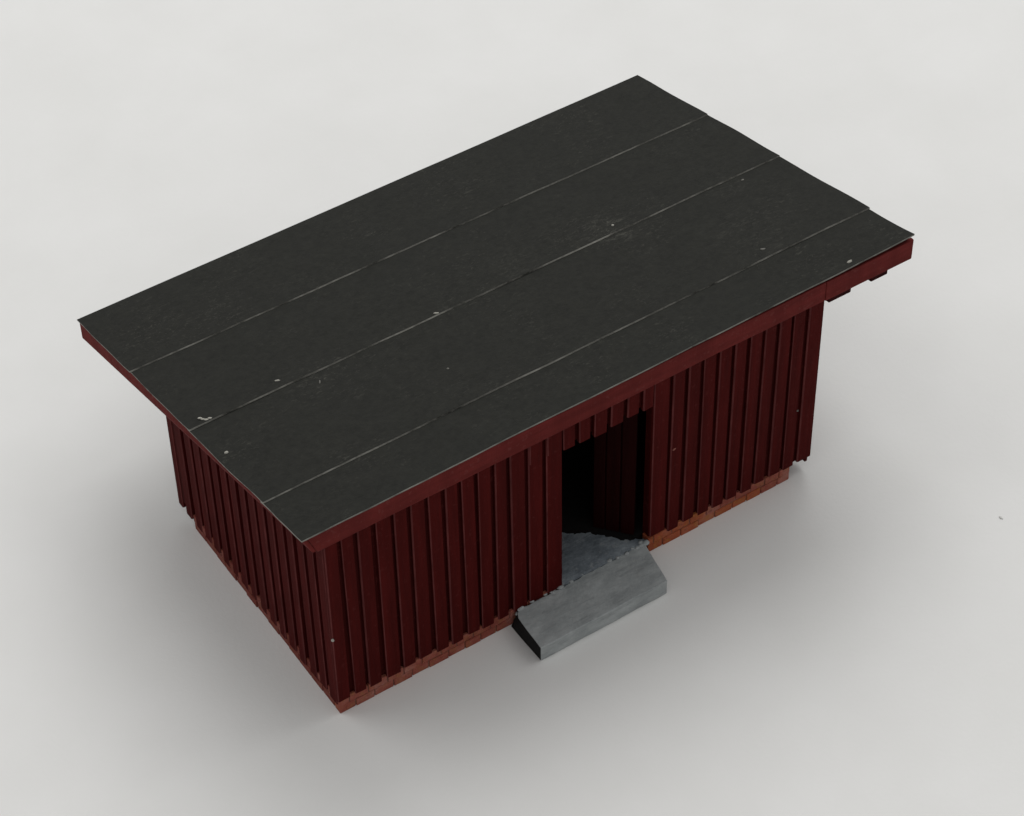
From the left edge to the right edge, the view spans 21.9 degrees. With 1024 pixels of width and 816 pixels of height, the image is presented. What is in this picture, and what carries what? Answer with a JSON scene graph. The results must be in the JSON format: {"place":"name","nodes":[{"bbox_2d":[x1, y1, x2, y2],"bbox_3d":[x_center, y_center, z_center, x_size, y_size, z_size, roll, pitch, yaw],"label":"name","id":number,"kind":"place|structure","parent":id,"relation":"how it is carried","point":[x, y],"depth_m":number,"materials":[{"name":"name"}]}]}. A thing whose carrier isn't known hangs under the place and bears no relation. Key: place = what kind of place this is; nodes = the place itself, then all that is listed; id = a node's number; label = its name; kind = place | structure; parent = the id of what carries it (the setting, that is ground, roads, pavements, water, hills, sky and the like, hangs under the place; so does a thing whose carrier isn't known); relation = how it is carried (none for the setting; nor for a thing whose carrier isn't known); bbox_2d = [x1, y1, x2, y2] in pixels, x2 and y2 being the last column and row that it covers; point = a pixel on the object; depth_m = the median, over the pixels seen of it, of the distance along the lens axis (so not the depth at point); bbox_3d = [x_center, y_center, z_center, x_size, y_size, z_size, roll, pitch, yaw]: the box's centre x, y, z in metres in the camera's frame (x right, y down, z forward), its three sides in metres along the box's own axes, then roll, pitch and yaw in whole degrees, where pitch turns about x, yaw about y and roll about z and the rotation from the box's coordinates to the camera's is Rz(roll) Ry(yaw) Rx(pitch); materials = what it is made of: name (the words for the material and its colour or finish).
{"place":"outdoors","nodes":[
{"label":"outdoors","id":0,"kind":"place"},
{"bbox_2d":[0,0,1023,815],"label":"ground","id":1,"kind":"structure","parent":0,"point":[832,624],"depth_m":0.58,"materials":[{"name":"white paper"}]},
{"bbox_2d":[77,75,914,712],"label":"model shed","id":2,"kind":"structure","parent":1,"relation":"on","point":[409,485],"depth_m":0.55,"materials":[{"name":"red paint"}]},
{"bbox_2d":[593,414,637,534],"bbox_3d":[0.021,0.012,0.549,0.009,0.040,0.001,11,47,12],"label":"door","id":3,"kind":"structure","parent":2,"relation":"in","point":[615,450],"depth_m":0.55,"materials":[{"name":"paint"}]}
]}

